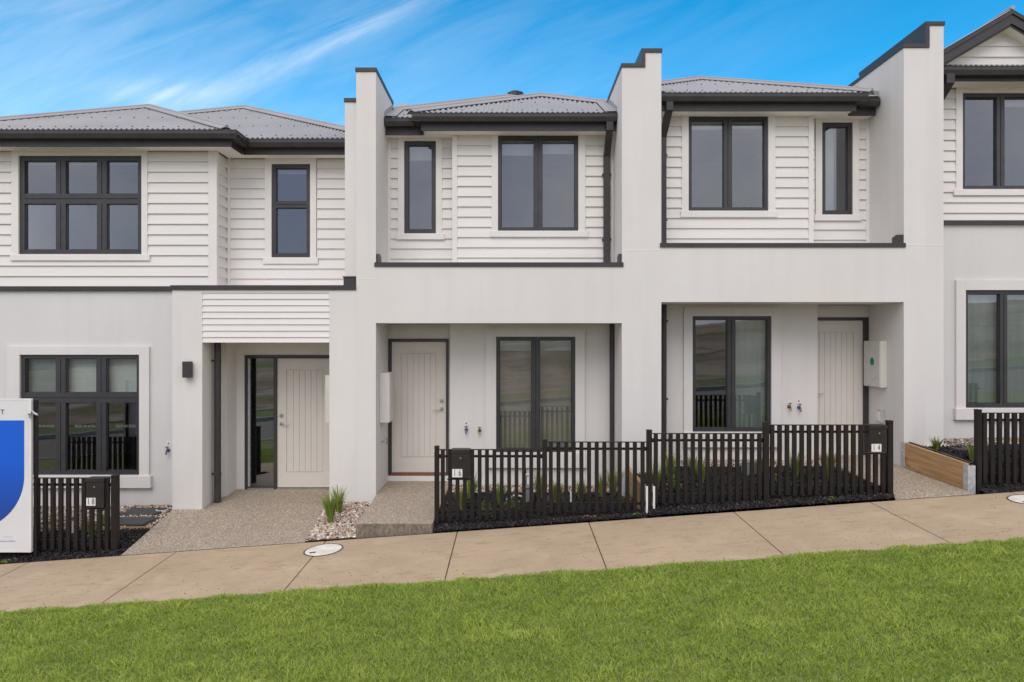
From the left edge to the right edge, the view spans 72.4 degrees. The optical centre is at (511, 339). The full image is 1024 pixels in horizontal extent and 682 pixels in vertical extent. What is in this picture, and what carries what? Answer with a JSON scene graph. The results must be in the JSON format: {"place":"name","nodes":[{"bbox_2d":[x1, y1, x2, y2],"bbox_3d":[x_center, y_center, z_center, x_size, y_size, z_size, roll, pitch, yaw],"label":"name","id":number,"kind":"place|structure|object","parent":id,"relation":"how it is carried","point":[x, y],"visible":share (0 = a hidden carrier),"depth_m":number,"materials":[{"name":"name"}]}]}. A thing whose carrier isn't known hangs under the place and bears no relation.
{"place":"outdoors","nodes":[
{"label":"outdoors","id":0,"kind":"place"},
{"bbox_2d":[33,504,171,531],"bbox_3d":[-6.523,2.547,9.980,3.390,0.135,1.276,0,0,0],"label":"pebble gravel","id":1,"kind":"structure","parent":0,"point":[124,507],"depth_m":10.08,"materials":[{"name":"beige gravel"}]},
{"bbox_2d":[96,517,158,526],"bbox_3d":[-5.310,2.516,9.640,0.699,0.040,0.380,0,0,0],"label":"stepping paver","id":2,"kind":"object","parent":1,"relation":"on","point":[133,521],"visible":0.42,"depth_m":9.59,"materials":[{"name":"grey concrete"}]},
{"bbox_2d":[120,508,160,515],"bbox_3d":[-5.350,2.517,10.180,0.539,0.040,0.400,0,0,0],"label":"stepping paver","id":3,"kind":"object","parent":1,"relation":"on","point":[143,511],"visible":0.62,"depth_m":10.09,"materials":[{"name":"grey concrete"}]},
{"bbox_2d":[156,508,168,511],"bbox_3d":[-5.125,2.535,10.250,0.170,0.106,0.170,0,0,0],"label":"drain cover","id":4,"kind":"object","parent":1,"relation":"on","point":[162,509],"visible":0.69,"depth_m":10.20,"materials":[{"name":"white plastic"}]},
{"bbox_2d":[122,489,328,554],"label":"entry path","id":5,"kind":"structure","parent":0,"point":[245,517],"depth_m":9.43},
{"bbox_2d":[305,501,371,540],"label":"pebble gravel","id":6,"kind":"structure","parent":0,"point":[321,530],"depth_m":8.96,"materials":[{"name":"beige gravel"}]},
{"bbox_2d":[319,491,341,522],"bbox_3d":[-2.366,2.168,9.047,0.345,0.428,0.360,0,0,0],"label":"strappy plant","id":7,"kind":"object","parent":6,"relation":"on","point":[329,507],"visible":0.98,"depth_m":9.02,"materials":[{"name":"green plant"}]},
{"bbox_2d":[329,484,348,512],"bbox_3d":[-2.344,2.165,9.506,0.397,0.386,0.358,0,0,34],"label":"strappy plant","id":8,"kind":"object","parent":6,"relation":"on","point":[340,504],"visible":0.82,"depth_m":9.48,"materials":[{"name":"green plant"}]},
{"bbox_2d":[356,481,447,537],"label":"entry path","id":9,"kind":"structure","parent":0,"point":[396,508],"depth_m":9.01,"materials":[{"name":"beige concrete"}]},
{"bbox_2d":[3,497,996,604],"bbox_3d":[0.008,2.285,7.617,13.957,1.023,1.522,0,0,0],"label":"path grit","id":10,"kind":"object","parent":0,"point":[464,561],"visible":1,"depth_m":7.16,"materials":[{"name":"grey gravel"}]},
{"bbox_2d":[0,0,1023,125],"label":"sky","id":11,"kind":"structure","parent":0,"point":[294,57],"materials":[{"name":"blue"}]},
{"bbox_2d":[12,491,1020,563],"bbox_3d":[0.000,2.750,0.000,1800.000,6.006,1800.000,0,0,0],"label":"ground","id":12,"kind":"structure","parent":0,"point":[754,509],"depth_m":10.25,"materials":[{"name":"soil"}]},
{"bbox_2d":[0,527,149,563],"bbox_3d":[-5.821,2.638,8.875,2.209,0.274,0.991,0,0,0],"label":"bark mulch","id":13,"kind":"object","parent":12,"relation":"on","point":[126,535],"visible":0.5,"depth_m":8.62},
{"bbox_2d":[0,398,38,556],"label":"sign board","id":14,"kind":"object","parent":13,"relation":"on","point":[16,474],"visible":0.99,"depth_m":8.50,"materials":[{"name":"white plastic"}]},
{"bbox_2d":[33,474,119,551],"bbox_3d":[-6.519,2.309,8.617,3.363,1.283,0.142,0,0,0],"label":"slat fence","id":15,"kind":"object","parent":13,"relation":"on","point":[95,492],"visible":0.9,"depth_m":8.58,"materials":[{"name":"metal"}]},
{"bbox_2d":[79,527,152,530],"bbox_3d":[-5.350,2.562,9.348,1.100,0.115,0.025,0,0,0],"label":"garden edging","id":16,"kind":"object","parent":13,"relation":"on","point":[130,528],"visible":0.21,"depth_m":9.34,"materials":[{"name":"brown wood"}]},
{"bbox_2d":[0,98,355,540],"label":"townhouse","id":17,"kind":"structure","parent":12,"relation":"on","point":[177,309],"depth_m":10.62,"materials":[{"name":"paint"}]},
{"bbox_2d":[6,347,152,487],"bbox_3d":[-6.580,1.179,10.667,2.254,2.137,0.235,0,0,0],"label":"window","id":18,"kind":"structure","parent":17,"relation":"in","point":[62,376],"depth_m":10.62,"materials":[{"name":"clear glass"}]},
{"bbox_2d":[10,151,150,260],"bbox_3d":[-6.534,-2.019,10.678,2.111,1.661,0.213,0,0,0],"label":"window","id":19,"kind":"structure","parent":17,"relation":"in","point":[21,198],"depth_m":10.62,"materials":[{"name":"white glass"}]},
{"bbox_2d":[263,158,318,263],"bbox_3d":[-3.487,-2.018,11.109,0.869,1.664,0.213,0,0,0],"label":"window","id":20,"kind":"structure","parent":17,"relation":"in","point":[273,166],"depth_m":11.02,"materials":[{"name":"white glass"}]},
{"bbox_2d":[277,358,328,486],"bbox_3d":[-3.254,1.315,11.000,0.875,2.026,0.104,0,0,0],"label":"door","id":21,"kind":"structure","parent":17,"relation":"in","point":[302,429],"depth_m":11.02,"materials":[{"name":"wood"}]},
{"bbox_2d":[355,63,642,519],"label":"townhouse","id":22,"kind":"structure","parent":12,"relation":"on","point":[498,271],"depth_m":10.82,"materials":[{"name":"paint"}]},
{"bbox_2d":[392,342,445,471],"bbox_3d":[-1.466,1.066,11.000,0.852,2.052,0.104,0,0,0],"label":"door","id":23,"kind":"structure","parent":22,"relation":"in","point":[418,368],"depth_m":11.02,"materials":[{"name":"wood"}]},
{"bbox_2d":[396,138,444,239],"bbox_3d":[-1.435,-2.360,11.058,0.765,1.595,0.213,0,0,0],"label":"window","id":24,"kind":"structure","parent":22,"relation":"in","point":[409,149],"depth_m":10.97,"materials":[{"name":"white glass"}]},
{"bbox_2d":[486,329,586,467],"bbox_3d":[0.370,0.910,10.912,1.561,2.150,0.264,0,0,0],"label":"window","id":25,"kind":"structure","parent":22,"relation":"in","point":[535,378],"depth_m":11.00,"materials":[{"name":"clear glass"}]},
{"bbox_2d":[490,135,587,236],"bbox_3d":[0.420,-2.370,10.909,1.515,1.577,0.213,0,0,0],"label":"window","id":26,"kind":"structure","parent":22,"relation":"in","point":[535,146],"depth_m":10.85,"materials":[{"name":"white glass"}]},
{"bbox_2d":[0,491,1023,612],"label":"footpath","id":27,"kind":"structure","parent":12,"relation":"on","point":[640,542],"depth_m":7.54,"materials":[{"name":"concrete"}]},
{"bbox_2d":[303,543,342,555],"bbox_3d":[-2.172,2.423,8.060,0.448,0.034,0.448,0,0,0],"label":"inspection lid","id":28,"kind":"object","parent":27,"relation":"on","point":[324,549],"visible":1,"depth_m":8.05,"materials":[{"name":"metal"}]},
{"bbox_2d":[121,494,976,555],"bbox_3d":[0.440,2.255,8.406,10.280,0.785,0.011,0,0,0],"label":"expansion joint","id":29,"kind":"object","parent":27,"relation":"on","point":[419,534],"visible":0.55,"depth_m":8.40,"materials":[{"name":"black plastic"}]},
{"bbox_2d":[1006,494,1023,503],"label":"inspection lid","id":30,"kind":"object","parent":27,"relation":"on","point":[1018,498],"visible":1,"depth_m":8.14,"materials":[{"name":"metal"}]},
{"bbox_2d":[0,535,1023,681],"bbox_3d":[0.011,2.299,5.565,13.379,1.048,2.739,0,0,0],"label":"lawn grass","id":31,"kind":"structure","parent":12,"relation":"on","point":[129,608],"depth_m":5.63,"materials":[{"name":"green plant"}]},
{"bbox_2d":[433,491,648,532],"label":"bark mulch","id":32,"kind":"object","parent":12,"relation":"on","point":[461,524],"visible":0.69,"depth_m":8.65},
{"bbox_2d":[452,485,469,509],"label":"strappy plant","id":33,"kind":"object","parent":32,"relation":"on","point":[461,499],"visible":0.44,"depth_m":9.27,"materials":[{"name":"green plant"}]},
{"bbox_2d":[462,471,484,498],"bbox_3d":[-0.585,2.049,9.893,0.350,0.454,0.348,0,0,29],"label":"strappy plant","id":34,"kind":"object","parent":32,"relation":"on","point":[475,485],"visible":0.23,"depth_m":9.87,"materials":[{"name":"green plant"}]},
{"bbox_2d":[496,482,506,504],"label":"strappy plant","id":35,"kind":"object","parent":32,"relation":"on","point":[498,493],"visible":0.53,"depth_m":9.58,"materials":[{"name":"green plant"}]},
{"bbox_2d":[504,495,520,508],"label":"weed","id":36,"kind":"object","parent":32,"relation":"on","point":[513,504],"visible":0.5,"depth_m":9.20,"materials":[{"name":"green plant"}]},
{"bbox_2d":[506,470,533,501],"bbox_3d":[0.109,2.063,9.750,0.397,0.480,0.180,0,0,0],"label":"water meter","id":37,"kind":"object","parent":32,"relation":"on","point":[527,491],"visible":0.47,"depth_m":9.68,"materials":[{"name":"grey plastic"}]},
{"bbox_2d":[533,469,548,497],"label":"strappy plant","id":38,"kind":"object","parent":32,"relation":"on","point":[534,480],"visible":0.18,"depth_m":9.90,"materials":[{"name":"green plant"}]},
{"bbox_2d":[434,429,651,532],"bbox_3d":[0.382,1.800,8.617,2.673,1.377,0.142,0,0,0],"label":"slat fence","id":39,"kind":"object","parent":32,"relation":"on","point":[460,463],"visible":0.98,"depth_m":8.58,"materials":[{"name":"metal"}]},
{"bbox_2d":[547,479,568,501],"bbox_3d":[0.603,2.049,9.486,0.349,0.398,0.329,0,0,-41],"label":"strappy plant","id":40,"kind":"object","parent":32,"relation":"on","point":[554,493],"visible":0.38,"depth_m":9.46,"materials":[{"name":"green plant"}]},
{"bbox_2d":[576,479,586,498],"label":"strappy plant","id":41,"kind":"object","parent":32,"relation":"on","point":[577,488],"visible":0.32,"depth_m":9.68,"materials":[{"name":"green plant"}]},
{"bbox_2d":[594,474,608,497],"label":"strappy plant","id":42,"kind":"object","parent":32,"relation":"on","point":[600,485],"visible":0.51,"depth_m":9.88,"materials":[{"name":"green plant"}]},
{"bbox_2d":[606,466,624,495],"bbox_3d":[1.434,2.000,10.013,0.462,0.515,0.393,0,0,39],"label":"strappy plant","id":43,"kind":"object","parent":32,"relation":"on","point":[615,480],"visible":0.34,"depth_m":9.97,"materials":[{"name":"green plant"}]},
{"bbox_2d":[637,465,894,514],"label":"bark mulch","id":44,"kind":"object","parent":12,"relation":"on","point":[774,500],"visible":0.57,"depth_m":8.60,"materials":[{"name":"black wood"}]},
{"bbox_2d":[629,467,654,518],"bbox_3d":[1.678,2.095,9.231,0.145,0.610,1.338,0,0,0],"label":"garden edging","id":45,"kind":"object","parent":44,"relation":"on","point":[638,488],"visible":0.41,"depth_m":8.88,"materials":[{"name":"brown wood"}]},
{"bbox_2d":[645,458,665,489],"bbox_3d":[1.875,1.789,9.193,0.393,0.463,0.387,0,0,0],"label":"strappy plant","id":46,"kind":"object","parent":44,"relation":"on","point":[659,471],"visible":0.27,"depth_m":9.17,"materials":[{"name":"green plant"}]},
{"bbox_2d":[660,450,681,481],"bbox_3d":[2.155,1.721,9.604,0.395,0.490,0.378,0,0,35],"label":"strappy plant","id":47,"kind":"object","parent":44,"relation":"on","point":[674,463],"visible":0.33,"depth_m":9.56,"materials":[{"name":"green plant"}]},
{"bbox_2d":[665,475,682,489],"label":"weed","id":48,"kind":"object","parent":44,"relation":"on","point":[674,486],"visible":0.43,"depth_m":9.20,"materials":[{"name":"green plant"}]},
{"bbox_2d":[688,453,697,472],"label":"strappy plant","id":49,"kind":"object","parent":44,"relation":"on","point":[695,461],"visible":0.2,"depth_m":9.89,"materials":[{"name":"green plant"}]},
{"bbox_2d":[695,456,711,481],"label":"strappy plant","id":50,"kind":"object","parent":44,"relation":"on","point":[703,469],"visible":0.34,"depth_m":9.47,"materials":[{"name":"green plant"}]},
{"bbox_2d":[741,460,756,474],"bbox_3d":[3.361,1.748,9.895,0.200,0.410,0.191,0,0,0],"label":"water meter","id":51,"kind":"object","parent":44,"relation":"on","point":[748,467],"visible":0.23,"depth_m":9.82,"materials":[{"name":"grey plastic"}]},
{"bbox_2d":[652,420,893,509],"bbox_3d":[3.199,1.593,8.617,2.953,1.194,0.142,0,0,0],"label":"slat fence","id":52,"kind":"object","parent":44,"relation":"on","point":[878,437],"visible":0.94,"depth_m":8.58,"materials":[{"name":"metal"}]},
{"bbox_2d":[789,448,805,477],"bbox_3d":[3.890,1.689,9.581,0.353,0.456,0.423,0,0,-44],"label":"strappy plant","id":53,"kind":"object","parent":44,"relation":"on","point":[797,463],"visible":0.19,"depth_m":9.58,"materials":[{"name":"green plant"}]},
{"bbox_2d":[819,449,835,476],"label":"strappy plant","id":54,"kind":"object","parent":44,"relation":"on","point":[827,464],"visible":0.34,"depth_m":9.58,"materials":[{"name":"green plant"}]},
{"bbox_2d":[635,43,926,517],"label":"townhouse","id":55,"kind":"structure","parent":12,"relation":"on","point":[783,252],"depth_m":10.81,"materials":[{"name":"paint"}]},
{"bbox_2d":[680,116,777,216],"bbox_3d":[3.354,-2.670,10.909,1.495,1.569,0.213,0,0,0],"label":"window","id":56,"kind":"structure","parent":55,"relation":"in","point":[726,124],"depth_m":10.85,"materials":[{"name":"white glass"}]},
{"bbox_2d":[683,307,780,446],"bbox_3d":[3.407,0.586,10.898,1.522,2.163,0.235,0,0,0],"label":"window","id":57,"kind":"structure","parent":55,"relation":"in","point":[752,334],"depth_m":10.85,"materials":[{"name":"clear glass"}]},
{"bbox_2d":[814,119,861,220],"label":"window","id":58,"kind":"structure","parent":55,"relation":"in","point":[824,128],"depth_m":10.99,"materials":[{"name":"white glass"}]},
{"bbox_2d":[817,321,862,454],"bbox_3d":[5.098,0.777,11.000,0.845,2.145,0.104,0,0,0],"label":"door","id":59,"kind":"structure","parent":55,"relation":"in","point":[839,343],"depth_m":11.02,"materials":[{"name":"wood"}]},
{"bbox_2d":[859,5,1023,445],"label":"townhouse","id":60,"kind":"structure","parent":12,"relation":"on","point":[975,219],"depth_m":10.63,"materials":[{"name":"paint"}]},
{"bbox_2d":[952,88,1023,195],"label":"window","id":61,"kind":"structure","parent":60,"relation":"in","point":[1001,98],"depth_m":10.64,"materials":[{"name":"white glass"}]},
{"bbox_2d":[953,280,1023,419],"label":"window","id":62,"kind":"structure","parent":60,"relation":"in","point":[989,314],"depth_m":10.79,"materials":[{"name":"white glass"}]},
{"bbox_2d":[925,444,1023,493],"bbox_3d":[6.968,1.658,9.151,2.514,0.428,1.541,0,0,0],"label":"bark mulch","id":63,"kind":"object","parent":12,"relation":"on","point":[961,453],"visible":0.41,"depth_m":9.12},
{"bbox_2d":[930,436,943,449],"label":"strappy plant","id":64,"kind":"object","parent":63,"relation":"on","point":[936,444],"visible":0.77,"depth_m":9.53,"materials":[{"name":"green plant"}]},
{"bbox_2d":[948,446,973,450],"bbox_3d":[6.350,1.523,9.680,0.500,0.040,0.300,0,0,0],"label":"stepping paver","id":65,"kind":"object","parent":63,"relation":"on","point":[957,448],"visible":0.29,"depth_m":9.72,"materials":[{"name":"grey concrete"}]},
{"bbox_2d":[966,444,973,461],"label":"strappy plant","id":66,"kind":"object","parent":63,"relation":"on","point":[971,454],"visible":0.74,"depth_m":9.19,"materials":[{"name":"green plant"}]},
{"bbox_2d":[973,409,1023,494],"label":"slat fence","id":67,"kind":"object","parent":63,"relation":"on","point":[980,440],"visible":0.94,"depth_m":8.58,"materials":[{"name":"black metal"}]},
{"bbox_2d":[447,483,616,492],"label":"pebble gravel","id":68,"kind":"structure","parent":0,"point":[520,488],"depth_m":10.55,"materials":[{"name":"gravel"}]},
{"bbox_2d":[665,458,820,466],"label":"pebble gravel","id":69,"kind":"structure","parent":0,"point":[733,462],"depth_m":10.55,"materials":[{"name":"gravel"}]},
{"bbox_2d":[819,455,973,502],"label":"entry path","id":70,"kind":"structure","parent":0,"point":[908,484],"depth_m":8.99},
{"bbox_2d":[901,442,974,493],"bbox_3d":[5.639,1.781,9.318,0.102,0.638,1.485,0,0,0],"label":"garden edging","id":71,"kind":"object","parent":70,"relation":"on","point":[941,466],"visible":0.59,"depth_m":9.19,"materials":[{"name":"brown wood"}]},
{"bbox_2d":[922,436,1018,446],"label":"pebble gravel","id":72,"kind":"structure","parent":0,"point":[962,440],"depth_m":10.25,"materials":[{"name":"gravel"}]},
{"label":"gravel bed","id":73,"kind":"structure","parent":0,"visible":0},
{"bbox_2d":[944,441,988,445],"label":"pebbles","id":74,"kind":"object","parent":73,"relation":"on","point":[964,443],"visible":0.17,"depth_m":10.08,"materials":[{"name":"white gravel"}]}
]}

